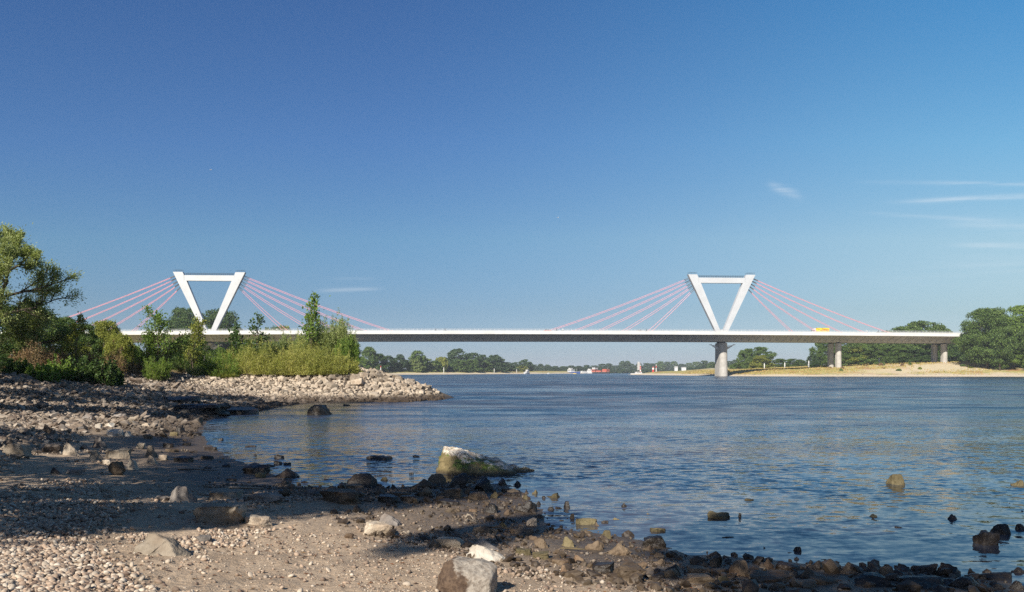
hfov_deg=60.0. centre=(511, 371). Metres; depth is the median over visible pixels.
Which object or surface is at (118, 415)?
shore rock
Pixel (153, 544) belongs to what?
shore rock
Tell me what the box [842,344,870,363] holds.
wood tree
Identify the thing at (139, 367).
shrub
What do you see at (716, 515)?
shore rock
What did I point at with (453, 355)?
poplar tree
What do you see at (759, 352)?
poplar tree
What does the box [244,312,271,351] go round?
sapling
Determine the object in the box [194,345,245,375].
tall grass
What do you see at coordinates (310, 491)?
shore rock
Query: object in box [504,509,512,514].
shore rock
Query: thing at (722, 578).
shore rock
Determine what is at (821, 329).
semi truck
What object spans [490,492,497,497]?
shore rock
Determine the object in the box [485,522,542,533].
driftwood
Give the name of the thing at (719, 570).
shore rock
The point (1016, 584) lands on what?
shore rock
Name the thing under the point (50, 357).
dry weeds
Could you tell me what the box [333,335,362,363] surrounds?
willow bush
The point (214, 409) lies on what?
rock ledge
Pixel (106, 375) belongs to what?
shrub
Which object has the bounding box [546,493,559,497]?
shore rock
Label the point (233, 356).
tall grass
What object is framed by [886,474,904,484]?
shore rock
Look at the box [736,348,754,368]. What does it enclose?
poplar tree
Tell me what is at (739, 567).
shore rock
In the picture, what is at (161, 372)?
feathery shrub
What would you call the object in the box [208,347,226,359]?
bush
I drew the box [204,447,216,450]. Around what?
shore rock
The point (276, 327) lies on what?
broadleaf tree
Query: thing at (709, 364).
distant tree
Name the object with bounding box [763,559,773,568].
shore rock
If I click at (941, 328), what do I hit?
wood tree
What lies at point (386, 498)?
shore rock
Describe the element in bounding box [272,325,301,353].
willow bush
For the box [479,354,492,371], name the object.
poplar tree
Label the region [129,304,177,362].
sapling
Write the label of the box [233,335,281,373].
tall grass
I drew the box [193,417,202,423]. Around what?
shore rock
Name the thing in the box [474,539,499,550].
shore rock
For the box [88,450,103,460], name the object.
shore rock
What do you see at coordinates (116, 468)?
shore rock
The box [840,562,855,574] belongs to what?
shore rock
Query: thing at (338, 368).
tall grass
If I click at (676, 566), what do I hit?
shore rock
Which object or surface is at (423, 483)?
shore rock
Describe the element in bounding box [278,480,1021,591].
wet stones
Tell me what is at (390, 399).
riprap stone
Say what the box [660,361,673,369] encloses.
distant tree
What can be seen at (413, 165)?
sky
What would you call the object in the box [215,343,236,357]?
broadleaf tree
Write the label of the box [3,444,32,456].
shore rock
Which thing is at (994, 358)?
bank tree
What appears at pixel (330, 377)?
riprap stone
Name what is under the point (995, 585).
shore rock
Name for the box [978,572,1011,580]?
shore rock
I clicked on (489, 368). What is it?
bank willow
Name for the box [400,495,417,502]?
shore rock
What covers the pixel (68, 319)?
bush
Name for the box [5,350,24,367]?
dry weeds
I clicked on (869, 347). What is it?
wood tree
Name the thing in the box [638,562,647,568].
shore rock
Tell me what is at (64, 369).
shrub
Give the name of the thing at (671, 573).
shore rock
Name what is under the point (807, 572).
shore rock
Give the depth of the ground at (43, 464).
12.49 m
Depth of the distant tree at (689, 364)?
2125.55 m
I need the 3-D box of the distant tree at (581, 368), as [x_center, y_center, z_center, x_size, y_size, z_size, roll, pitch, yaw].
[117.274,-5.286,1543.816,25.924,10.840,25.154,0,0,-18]
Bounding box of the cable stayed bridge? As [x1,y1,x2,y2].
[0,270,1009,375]
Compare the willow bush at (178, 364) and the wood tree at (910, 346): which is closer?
the willow bush at (178, 364)
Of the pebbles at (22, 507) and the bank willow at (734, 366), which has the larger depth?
the bank willow at (734, 366)
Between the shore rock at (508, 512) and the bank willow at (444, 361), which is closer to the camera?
the shore rock at (508, 512)
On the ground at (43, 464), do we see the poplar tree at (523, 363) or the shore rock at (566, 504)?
the poplar tree at (523, 363)
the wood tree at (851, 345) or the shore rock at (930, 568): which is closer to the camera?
the shore rock at (930, 568)
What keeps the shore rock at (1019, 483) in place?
in the river
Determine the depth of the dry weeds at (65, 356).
69.69 m
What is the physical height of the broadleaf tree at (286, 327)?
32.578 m
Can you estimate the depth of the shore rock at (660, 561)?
11.09 m
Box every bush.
[0,304,48,367]
[0,350,13,373]
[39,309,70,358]
[49,315,86,358]
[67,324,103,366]
[83,319,123,365]
[102,332,138,369]
[121,345,143,363]
[153,350,184,367]
[170,351,214,371]
[191,341,215,361]
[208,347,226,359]
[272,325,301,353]
[293,307,361,366]
[331,316,357,344]
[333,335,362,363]
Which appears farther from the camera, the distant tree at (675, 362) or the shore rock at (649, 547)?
the distant tree at (675, 362)
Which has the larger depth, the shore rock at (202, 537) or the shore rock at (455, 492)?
the shore rock at (455, 492)
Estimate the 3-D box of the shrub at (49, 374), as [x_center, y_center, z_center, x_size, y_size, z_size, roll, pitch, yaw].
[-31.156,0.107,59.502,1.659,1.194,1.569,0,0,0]
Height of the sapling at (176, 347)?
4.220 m
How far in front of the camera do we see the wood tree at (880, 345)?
588.61 m
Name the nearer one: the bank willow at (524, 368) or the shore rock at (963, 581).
the shore rock at (963, 581)
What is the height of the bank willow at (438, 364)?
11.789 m
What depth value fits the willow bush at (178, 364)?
83.12 m
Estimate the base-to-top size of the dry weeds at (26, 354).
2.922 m
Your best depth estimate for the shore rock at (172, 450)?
26.57 m
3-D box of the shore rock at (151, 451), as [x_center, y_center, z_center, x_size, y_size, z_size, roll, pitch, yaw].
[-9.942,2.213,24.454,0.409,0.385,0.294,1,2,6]
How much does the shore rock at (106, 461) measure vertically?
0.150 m
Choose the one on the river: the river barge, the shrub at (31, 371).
the river barge
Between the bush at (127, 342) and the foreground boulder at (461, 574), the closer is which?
the foreground boulder at (461, 574)
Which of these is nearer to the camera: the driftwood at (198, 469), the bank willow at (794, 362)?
the driftwood at (198, 469)
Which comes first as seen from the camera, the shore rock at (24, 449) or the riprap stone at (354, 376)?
the shore rock at (24, 449)
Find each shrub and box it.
[1,357,28,374]
[25,363,47,376]
[34,365,60,381]
[46,353,78,379]
[62,356,95,382]
[87,349,119,385]
[113,365,127,385]
[120,356,145,374]
[141,352,171,380]
[185,366,202,375]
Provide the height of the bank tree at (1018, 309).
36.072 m
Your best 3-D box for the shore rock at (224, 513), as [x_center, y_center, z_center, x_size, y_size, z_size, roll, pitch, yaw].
[-4.114,1.982,12.333,0.789,0.303,0.614,0,-3,3]
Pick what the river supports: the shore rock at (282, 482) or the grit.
the shore rock at (282, 482)
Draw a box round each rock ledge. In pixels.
[164,396,200,403]
[173,403,230,415]
[227,407,258,414]
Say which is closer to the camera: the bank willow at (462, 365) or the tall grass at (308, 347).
the tall grass at (308, 347)
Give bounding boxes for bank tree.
[950,307,1021,368]
[958,322,986,366]
[970,315,1023,369]
[989,340,1023,368]
[995,305,1023,366]
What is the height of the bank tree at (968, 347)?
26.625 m
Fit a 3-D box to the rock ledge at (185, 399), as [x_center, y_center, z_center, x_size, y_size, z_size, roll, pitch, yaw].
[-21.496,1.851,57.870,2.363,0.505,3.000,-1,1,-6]
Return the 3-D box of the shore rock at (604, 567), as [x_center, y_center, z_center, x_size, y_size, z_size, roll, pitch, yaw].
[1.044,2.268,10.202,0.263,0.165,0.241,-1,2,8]
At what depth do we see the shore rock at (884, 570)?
10.65 m
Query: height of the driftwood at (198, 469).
0.146 m
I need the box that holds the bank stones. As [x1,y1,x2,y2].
[685,373,1022,375]
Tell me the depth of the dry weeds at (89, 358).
71.94 m
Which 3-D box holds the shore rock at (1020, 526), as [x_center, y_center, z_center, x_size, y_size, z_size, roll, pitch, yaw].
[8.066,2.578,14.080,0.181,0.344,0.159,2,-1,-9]
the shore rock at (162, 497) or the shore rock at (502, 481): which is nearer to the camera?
the shore rock at (162, 497)
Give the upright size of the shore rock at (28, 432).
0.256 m
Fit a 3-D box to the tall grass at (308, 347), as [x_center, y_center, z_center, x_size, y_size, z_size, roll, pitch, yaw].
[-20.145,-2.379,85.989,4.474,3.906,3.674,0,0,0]
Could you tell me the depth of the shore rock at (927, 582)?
9.99 m
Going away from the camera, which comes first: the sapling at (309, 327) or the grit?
the grit
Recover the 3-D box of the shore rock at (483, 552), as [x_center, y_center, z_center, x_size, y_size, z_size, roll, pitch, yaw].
[-0.299,2.201,10.769,0.483,0.213,0.477,0,0,-40]
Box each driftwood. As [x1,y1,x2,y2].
[178,465,217,470]
[225,483,263,488]
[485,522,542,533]
[560,545,584,549]
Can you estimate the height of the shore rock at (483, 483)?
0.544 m
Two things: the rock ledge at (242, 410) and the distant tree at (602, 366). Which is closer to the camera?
the rock ledge at (242, 410)
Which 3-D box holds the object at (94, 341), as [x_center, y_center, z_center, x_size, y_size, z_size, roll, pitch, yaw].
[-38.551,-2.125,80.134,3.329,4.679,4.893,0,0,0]
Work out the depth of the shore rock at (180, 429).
35.40 m
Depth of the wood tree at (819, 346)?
587.04 m
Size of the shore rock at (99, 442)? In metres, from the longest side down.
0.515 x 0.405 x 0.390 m
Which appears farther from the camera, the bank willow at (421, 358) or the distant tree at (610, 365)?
the distant tree at (610, 365)
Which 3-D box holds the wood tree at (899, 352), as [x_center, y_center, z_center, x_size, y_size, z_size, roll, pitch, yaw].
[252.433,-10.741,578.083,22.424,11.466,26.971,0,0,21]
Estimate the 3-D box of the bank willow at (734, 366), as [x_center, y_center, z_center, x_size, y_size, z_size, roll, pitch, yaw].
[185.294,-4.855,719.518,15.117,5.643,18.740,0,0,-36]
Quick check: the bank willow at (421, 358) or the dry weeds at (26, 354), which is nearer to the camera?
the dry weeds at (26, 354)
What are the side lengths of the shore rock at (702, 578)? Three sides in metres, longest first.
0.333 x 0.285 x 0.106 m
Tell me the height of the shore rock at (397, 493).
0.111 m
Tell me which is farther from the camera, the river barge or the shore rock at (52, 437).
the river barge
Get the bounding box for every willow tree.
[0,222,85,337]
[0,298,79,365]
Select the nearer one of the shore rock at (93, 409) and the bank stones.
the shore rock at (93, 409)
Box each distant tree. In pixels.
[538,364,545,370]
[548,366,560,370]
[574,366,585,371]
[598,364,608,368]
[606,363,614,369]
[619,361,625,368]
[623,361,631,370]
[643,363,651,369]
[648,363,659,370]
[656,361,665,370]
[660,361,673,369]
[670,361,678,368]
[685,363,693,367]
[698,360,710,368]
[706,362,714,368]
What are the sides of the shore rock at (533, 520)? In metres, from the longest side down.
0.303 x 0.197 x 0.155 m
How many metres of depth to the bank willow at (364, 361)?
767.72 m
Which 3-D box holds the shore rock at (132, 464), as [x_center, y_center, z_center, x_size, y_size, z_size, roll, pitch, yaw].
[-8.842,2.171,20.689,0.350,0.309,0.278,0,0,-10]
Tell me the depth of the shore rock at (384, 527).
12.30 m
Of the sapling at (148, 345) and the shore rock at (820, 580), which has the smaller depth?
the shore rock at (820, 580)
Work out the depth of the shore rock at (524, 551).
11.24 m
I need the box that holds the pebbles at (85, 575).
[0,535,654,591]
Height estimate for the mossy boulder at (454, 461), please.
0.935 m
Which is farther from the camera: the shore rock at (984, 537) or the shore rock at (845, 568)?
the shore rock at (984, 537)
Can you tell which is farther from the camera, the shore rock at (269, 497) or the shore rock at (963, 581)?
the shore rock at (269, 497)
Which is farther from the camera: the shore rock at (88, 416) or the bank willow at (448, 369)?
the bank willow at (448, 369)
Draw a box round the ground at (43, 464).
[0,362,1023,591]
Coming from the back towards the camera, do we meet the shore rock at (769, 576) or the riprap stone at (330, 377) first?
the riprap stone at (330, 377)
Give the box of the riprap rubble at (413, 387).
[181,367,443,401]
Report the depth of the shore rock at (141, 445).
26.96 m
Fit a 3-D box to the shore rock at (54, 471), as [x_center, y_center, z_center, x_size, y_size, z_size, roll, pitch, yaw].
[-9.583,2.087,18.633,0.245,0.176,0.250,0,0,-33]
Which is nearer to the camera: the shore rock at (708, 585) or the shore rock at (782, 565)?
the shore rock at (708, 585)
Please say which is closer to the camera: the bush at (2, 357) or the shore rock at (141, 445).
the shore rock at (141, 445)
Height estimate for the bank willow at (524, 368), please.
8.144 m
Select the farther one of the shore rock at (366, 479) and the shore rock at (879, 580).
the shore rock at (366, 479)
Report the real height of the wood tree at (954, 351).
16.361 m
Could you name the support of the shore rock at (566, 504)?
on the river
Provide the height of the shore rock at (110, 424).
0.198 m
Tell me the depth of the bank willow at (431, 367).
863.19 m
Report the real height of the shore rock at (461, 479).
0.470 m
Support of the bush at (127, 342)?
on the ground at (43, 464)
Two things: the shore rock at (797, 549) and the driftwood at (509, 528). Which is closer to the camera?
the shore rock at (797, 549)
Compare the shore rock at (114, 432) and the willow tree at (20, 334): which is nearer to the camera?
the shore rock at (114, 432)
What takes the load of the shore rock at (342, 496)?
on the ground at (43, 464)
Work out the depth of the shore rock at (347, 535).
11.74 m
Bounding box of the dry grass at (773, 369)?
[676,361,1023,374]
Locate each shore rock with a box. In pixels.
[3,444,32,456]
[22,430,32,435]
[32,400,48,408]
[40,443,65,452]
[46,435,57,441]
[50,467,60,473]
[59,424,67,428]
[62,442,80,455]
[66,468,85,474]
[79,444,88,449]
[82,413,92,420]
[85,407,95,411]
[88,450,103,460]
[92,436,107,447]
[95,423,101,428]
[102,459,109,464]
[104,423,114,426]
[105,448,130,458]
[106,429,123,435]
[108,461,125,474]
[113,413,127,417]
[123,431,130,436]
[125,458,139,469]
[128,415,143,421]
[133,533,191,555]
[136,443,145,448]
[143,434,152,438]
[145,445,157,456]
[146,456,157,463]
[154,495,169,500]
[157,454,168,459]
[163,443,173,447]
[165,448,178,451]
[169,432,178,435]
[169,486,197,501]
[173,456,193,461]
[175,424,185,432]
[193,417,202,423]
[193,502,247,523]
[197,534,211,541]
[200,455,213,458]
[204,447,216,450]
[208,488,243,499]
[242,463,270,473]
[245,515,272,525]
[247,491,284,502]
[255,472,265,477]
[272,468,299,477]
[274,455,283,458]
[275,480,291,485]
[279,488,291,496]
[305,489,318,495]
[307,404,331,414]
[319,488,361,504]
[344,533,353,538]
[345,483,363,488]
[347,473,377,486]
[363,521,392,535]
[366,455,392,459]
[378,494,399,503]
[379,513,400,525]
[391,491,409,496]
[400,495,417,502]
[413,479,432,487]
[417,487,431,496]
[428,474,446,483]
[435,537,463,548]
[437,498,459,505]
[444,487,462,497]
[447,472,468,487]
[466,545,504,561]
[468,491,488,499]
[473,476,493,490]
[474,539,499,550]
[485,503,497,512]
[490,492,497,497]
[498,478,506,484]
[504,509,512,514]
[505,492,520,496]
[511,528,533,533]
[514,501,536,512]
[515,547,530,554]
[526,517,536,525]
[529,535,536,539]
[532,551,548,559]
[534,537,548,547]
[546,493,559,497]
[552,558,569,564]
[560,565,566,571]
[562,537,573,546]
[564,501,569,507]
[574,555,584,561]
[576,518,596,524]
[585,540,603,549]
[592,561,613,573]
[602,530,612,538]
[604,544,631,554]
[613,563,646,580]
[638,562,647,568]
[642,535,665,547]
[643,545,652,549]
[650,528,662,531]
[651,572,663,578]
[652,559,665,564]
[654,552,664,558]
[660,568,679,577]
[666,564,678,571]
[686,565,709,572]
[687,573,714,583]
[704,582,715,588]
[707,511,729,518]
[710,557,718,566]
[711,568,725,575]
[718,576,729,581]
[729,560,749,575]
[749,570,791,582]
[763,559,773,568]
[775,561,800,569]
[793,547,801,551]
[795,567,814,578]
[797,579,816,587]
[806,560,822,569]
[808,575,838,584]
[837,583,851,589]
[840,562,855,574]
[854,572,894,586]
[864,582,875,586]
[879,566,893,575]
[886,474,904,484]
[895,563,910,571]
[897,574,943,589]
[913,563,937,574]
[937,562,960,576]
[943,576,978,587]
[948,514,956,519]
[972,530,999,544]
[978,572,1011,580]
[990,524,1010,534]
[991,582,1003,589]
[1010,480,1023,485]
[1010,580,1023,589]
[1011,567,1023,572]
[1015,523,1023,529]
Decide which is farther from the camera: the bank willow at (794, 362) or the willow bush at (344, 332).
the bank willow at (794, 362)
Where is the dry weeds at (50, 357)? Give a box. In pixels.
[39,344,63,365]
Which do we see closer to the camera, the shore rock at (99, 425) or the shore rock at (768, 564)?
the shore rock at (768, 564)
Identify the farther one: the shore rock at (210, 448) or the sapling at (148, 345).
the sapling at (148, 345)
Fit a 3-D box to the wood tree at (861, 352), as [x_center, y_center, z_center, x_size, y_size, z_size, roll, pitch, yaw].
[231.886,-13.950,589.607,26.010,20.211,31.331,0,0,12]
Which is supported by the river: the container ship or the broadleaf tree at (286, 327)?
the container ship
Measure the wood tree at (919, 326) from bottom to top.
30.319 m
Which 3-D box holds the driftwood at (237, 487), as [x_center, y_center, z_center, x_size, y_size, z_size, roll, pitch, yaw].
[-5.359,2.291,17.795,0.752,0.120,0.084,0,0,-7]
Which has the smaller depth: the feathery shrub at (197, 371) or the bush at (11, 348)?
the bush at (11, 348)
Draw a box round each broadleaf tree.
[160,306,212,355]
[202,308,242,346]
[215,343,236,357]
[257,325,280,353]
[279,325,292,344]
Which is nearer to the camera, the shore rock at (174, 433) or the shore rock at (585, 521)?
the shore rock at (585, 521)
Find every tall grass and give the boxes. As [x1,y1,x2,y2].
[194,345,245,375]
[222,343,255,369]
[224,331,261,359]
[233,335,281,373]
[252,337,282,358]
[267,331,317,374]
[286,327,324,361]
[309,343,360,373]
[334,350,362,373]
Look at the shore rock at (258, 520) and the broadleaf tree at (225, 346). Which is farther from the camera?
the broadleaf tree at (225, 346)
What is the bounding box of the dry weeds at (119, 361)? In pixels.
[104,339,128,375]
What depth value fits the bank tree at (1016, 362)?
478.02 m
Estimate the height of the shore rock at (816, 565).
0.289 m
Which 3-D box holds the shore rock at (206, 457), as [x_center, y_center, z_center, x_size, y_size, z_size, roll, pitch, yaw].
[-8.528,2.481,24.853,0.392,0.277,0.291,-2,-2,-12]
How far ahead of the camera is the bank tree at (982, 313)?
479.80 m
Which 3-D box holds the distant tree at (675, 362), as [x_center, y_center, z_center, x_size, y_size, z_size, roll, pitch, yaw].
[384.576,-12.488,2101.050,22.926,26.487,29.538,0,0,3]
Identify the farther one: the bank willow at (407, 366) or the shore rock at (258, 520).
the bank willow at (407, 366)
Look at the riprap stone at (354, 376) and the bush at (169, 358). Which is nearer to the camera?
the riprap stone at (354, 376)
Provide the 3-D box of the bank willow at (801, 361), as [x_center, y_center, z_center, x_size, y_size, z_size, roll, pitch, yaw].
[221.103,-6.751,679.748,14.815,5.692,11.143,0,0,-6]
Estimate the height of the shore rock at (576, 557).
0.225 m
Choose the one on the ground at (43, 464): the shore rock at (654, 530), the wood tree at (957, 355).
the wood tree at (957, 355)
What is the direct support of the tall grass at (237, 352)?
on the ground at (43, 464)
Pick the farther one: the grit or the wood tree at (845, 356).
the wood tree at (845, 356)
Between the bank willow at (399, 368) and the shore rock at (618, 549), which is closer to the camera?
the shore rock at (618, 549)
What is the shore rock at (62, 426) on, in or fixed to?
on the ground at (43, 464)
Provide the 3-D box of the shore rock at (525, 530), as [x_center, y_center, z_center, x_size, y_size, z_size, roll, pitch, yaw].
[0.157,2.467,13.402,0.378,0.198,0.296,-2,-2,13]
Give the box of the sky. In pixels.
[0,0,1023,368]
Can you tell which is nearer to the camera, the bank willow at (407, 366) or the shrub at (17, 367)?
the shrub at (17, 367)
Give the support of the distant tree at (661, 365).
on the ground at (43, 464)
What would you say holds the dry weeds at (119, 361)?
on the ground at (43, 464)
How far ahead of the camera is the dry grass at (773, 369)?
505.70 m
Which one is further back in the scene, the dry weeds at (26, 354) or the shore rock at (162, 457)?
the dry weeds at (26, 354)
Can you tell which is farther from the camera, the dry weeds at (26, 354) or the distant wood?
the distant wood
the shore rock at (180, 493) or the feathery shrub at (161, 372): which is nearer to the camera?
the shore rock at (180, 493)
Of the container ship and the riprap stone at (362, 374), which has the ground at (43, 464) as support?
the riprap stone at (362, 374)
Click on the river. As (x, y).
(810, 465)
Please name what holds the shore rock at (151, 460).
on the ground at (43, 464)
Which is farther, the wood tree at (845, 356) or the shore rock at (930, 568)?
the wood tree at (845, 356)
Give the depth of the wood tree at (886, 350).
574.79 m
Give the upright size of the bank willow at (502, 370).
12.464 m
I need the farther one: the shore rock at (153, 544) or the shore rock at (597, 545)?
the shore rock at (597, 545)
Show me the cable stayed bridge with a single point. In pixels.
(720, 337)
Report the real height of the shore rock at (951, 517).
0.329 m
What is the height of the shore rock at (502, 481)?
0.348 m
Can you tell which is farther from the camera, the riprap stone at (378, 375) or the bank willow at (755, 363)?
the bank willow at (755, 363)
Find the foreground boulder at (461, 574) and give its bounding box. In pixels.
[436,556,497,591]
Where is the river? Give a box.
[199,373,1023,585]
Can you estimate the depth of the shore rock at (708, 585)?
9.40 m
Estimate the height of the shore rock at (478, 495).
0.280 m
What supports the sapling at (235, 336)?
on the ground at (43, 464)
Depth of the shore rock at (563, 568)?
9.94 m
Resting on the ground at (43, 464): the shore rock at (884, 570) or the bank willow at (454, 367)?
the bank willow at (454, 367)
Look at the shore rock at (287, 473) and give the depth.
20.96 m
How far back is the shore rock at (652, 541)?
12.60 m
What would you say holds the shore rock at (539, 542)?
on the ground at (43, 464)
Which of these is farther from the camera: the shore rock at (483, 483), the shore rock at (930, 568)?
the shore rock at (483, 483)
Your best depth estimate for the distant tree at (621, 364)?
1862.15 m
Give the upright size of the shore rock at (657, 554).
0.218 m
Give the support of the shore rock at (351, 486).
on the river
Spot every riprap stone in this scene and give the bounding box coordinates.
[327,375,336,380]
[350,374,359,379]
[350,378,363,384]
[356,372,367,376]
[375,373,383,377]
[387,397,395,401]
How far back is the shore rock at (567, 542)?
12.23 m
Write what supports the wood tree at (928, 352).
on the ground at (43, 464)
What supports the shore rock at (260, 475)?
on the river
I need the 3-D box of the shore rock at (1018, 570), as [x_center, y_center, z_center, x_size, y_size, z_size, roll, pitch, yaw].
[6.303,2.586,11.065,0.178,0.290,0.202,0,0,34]
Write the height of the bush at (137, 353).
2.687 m
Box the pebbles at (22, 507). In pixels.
[0,433,720,591]
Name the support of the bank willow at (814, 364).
on the ground at (43, 464)
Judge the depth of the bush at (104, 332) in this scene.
83.34 m
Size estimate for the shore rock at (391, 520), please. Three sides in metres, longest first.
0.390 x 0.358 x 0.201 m
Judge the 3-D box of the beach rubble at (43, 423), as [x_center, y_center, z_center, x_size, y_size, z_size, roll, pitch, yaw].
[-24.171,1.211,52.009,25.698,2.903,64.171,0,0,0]
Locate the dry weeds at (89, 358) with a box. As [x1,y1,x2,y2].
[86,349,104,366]
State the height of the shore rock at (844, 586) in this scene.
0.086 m
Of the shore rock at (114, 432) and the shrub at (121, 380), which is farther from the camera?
the shrub at (121, 380)
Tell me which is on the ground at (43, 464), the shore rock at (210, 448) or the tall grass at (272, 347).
the tall grass at (272, 347)
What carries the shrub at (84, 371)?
on the ground at (43, 464)
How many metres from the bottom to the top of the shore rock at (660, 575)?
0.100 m
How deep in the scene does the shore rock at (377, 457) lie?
25.33 m
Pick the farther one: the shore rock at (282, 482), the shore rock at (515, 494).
the shore rock at (282, 482)
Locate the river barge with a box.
[568,368,580,372]
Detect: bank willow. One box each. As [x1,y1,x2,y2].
[358,357,372,368]
[360,346,381,369]
[368,353,390,371]
[381,355,396,371]
[389,361,401,371]
[395,354,407,371]
[400,360,413,371]
[406,359,424,371]
[408,350,428,371]
[423,358,437,371]
[433,360,445,371]
[435,357,447,371]
[439,362,452,371]
[448,363,458,371]
[453,360,469,371]
[464,359,482,371]
[481,360,495,371]
[493,362,507,371]
[504,362,519,371]
[516,366,528,371]
[728,363,746,368]
[748,355,775,368]
[771,359,792,367]
[785,359,802,366]
[796,359,807,365]
[805,355,820,365]
[809,362,821,366]
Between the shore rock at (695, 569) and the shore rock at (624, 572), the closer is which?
the shore rock at (624, 572)
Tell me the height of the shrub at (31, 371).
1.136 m
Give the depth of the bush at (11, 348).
72.82 m
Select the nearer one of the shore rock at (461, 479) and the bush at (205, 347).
the shore rock at (461, 479)
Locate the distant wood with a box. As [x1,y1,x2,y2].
[503,365,703,372]
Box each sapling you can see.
[57,311,100,365]
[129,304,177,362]
[130,331,162,369]
[153,330,195,366]
[180,314,208,367]
[224,317,244,353]
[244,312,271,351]
[298,291,330,349]
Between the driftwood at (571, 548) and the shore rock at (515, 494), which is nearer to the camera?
the driftwood at (571, 548)
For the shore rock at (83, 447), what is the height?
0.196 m
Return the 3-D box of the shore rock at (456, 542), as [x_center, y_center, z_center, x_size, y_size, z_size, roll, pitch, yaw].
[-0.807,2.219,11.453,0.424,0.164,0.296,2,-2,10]
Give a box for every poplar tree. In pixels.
[447,348,469,366]
[468,352,483,368]
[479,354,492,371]
[487,354,505,370]
[518,359,531,370]
[526,362,534,370]
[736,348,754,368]
[746,347,776,366]
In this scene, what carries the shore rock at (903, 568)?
in the river
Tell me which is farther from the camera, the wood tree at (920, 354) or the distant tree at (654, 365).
the distant tree at (654, 365)
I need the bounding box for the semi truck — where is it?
[811,328,828,330]
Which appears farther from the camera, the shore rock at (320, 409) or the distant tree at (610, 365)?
the distant tree at (610, 365)
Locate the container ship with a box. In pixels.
[591,367,609,372]
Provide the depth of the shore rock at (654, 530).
13.85 m
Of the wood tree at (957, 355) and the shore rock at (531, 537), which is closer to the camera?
the shore rock at (531, 537)
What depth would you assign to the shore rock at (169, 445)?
28.36 m
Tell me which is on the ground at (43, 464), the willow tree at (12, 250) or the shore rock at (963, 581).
the willow tree at (12, 250)
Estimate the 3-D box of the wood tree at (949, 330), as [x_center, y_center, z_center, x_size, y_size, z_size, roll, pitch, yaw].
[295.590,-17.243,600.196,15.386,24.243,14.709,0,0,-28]
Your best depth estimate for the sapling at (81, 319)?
70.34 m
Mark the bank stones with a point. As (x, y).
(826, 374)
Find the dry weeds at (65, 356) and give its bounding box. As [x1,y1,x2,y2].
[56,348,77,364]
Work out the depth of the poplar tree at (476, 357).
975.77 m
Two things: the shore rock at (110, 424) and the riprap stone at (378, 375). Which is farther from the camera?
the riprap stone at (378, 375)
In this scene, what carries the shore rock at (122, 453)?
on the ground at (43, 464)
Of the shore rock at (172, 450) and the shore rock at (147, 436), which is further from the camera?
the shore rock at (147, 436)
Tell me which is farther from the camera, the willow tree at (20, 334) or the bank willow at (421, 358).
the bank willow at (421, 358)
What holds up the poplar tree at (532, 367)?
on the ground at (43, 464)
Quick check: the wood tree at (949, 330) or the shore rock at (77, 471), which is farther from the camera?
the wood tree at (949, 330)
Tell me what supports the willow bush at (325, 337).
on the ground at (43, 464)
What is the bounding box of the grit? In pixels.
[80,484,913,591]
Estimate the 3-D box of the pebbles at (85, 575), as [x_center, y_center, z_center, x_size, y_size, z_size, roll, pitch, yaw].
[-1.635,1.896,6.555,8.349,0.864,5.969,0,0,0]
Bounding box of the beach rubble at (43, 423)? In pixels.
[0,372,360,461]
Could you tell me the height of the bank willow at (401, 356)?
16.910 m
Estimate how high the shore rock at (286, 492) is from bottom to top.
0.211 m
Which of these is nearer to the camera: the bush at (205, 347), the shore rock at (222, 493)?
the shore rock at (222, 493)
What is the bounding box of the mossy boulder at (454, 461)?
[436,446,534,475]
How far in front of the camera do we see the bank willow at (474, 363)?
949.73 m
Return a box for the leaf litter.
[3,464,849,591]
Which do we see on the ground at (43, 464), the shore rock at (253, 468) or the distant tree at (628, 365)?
the distant tree at (628, 365)
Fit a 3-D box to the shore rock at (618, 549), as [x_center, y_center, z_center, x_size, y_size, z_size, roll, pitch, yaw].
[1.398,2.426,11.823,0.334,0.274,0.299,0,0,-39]
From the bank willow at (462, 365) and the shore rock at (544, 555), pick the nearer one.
the shore rock at (544, 555)
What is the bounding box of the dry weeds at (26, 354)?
[19,338,52,368]
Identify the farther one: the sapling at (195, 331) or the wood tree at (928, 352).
the wood tree at (928, 352)
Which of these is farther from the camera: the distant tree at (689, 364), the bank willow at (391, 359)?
the distant tree at (689, 364)
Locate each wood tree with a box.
[808,343,834,365]
[820,343,865,365]
[823,347,853,364]
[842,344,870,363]
[844,343,880,362]
[854,344,890,363]
[865,343,891,349]
[872,346,902,362]
[874,330,913,351]
[883,326,926,349]
[885,347,916,362]
[898,348,930,362]
[899,320,941,361]
[916,350,939,361]
[930,324,952,354]
[940,329,953,359]
[940,344,969,360]
[948,344,968,360]
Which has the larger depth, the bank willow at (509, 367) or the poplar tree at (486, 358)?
the bank willow at (509, 367)
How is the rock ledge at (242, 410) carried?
in the river
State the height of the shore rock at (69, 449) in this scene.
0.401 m
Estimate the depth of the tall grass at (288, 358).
82.08 m
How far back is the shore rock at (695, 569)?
10.42 m

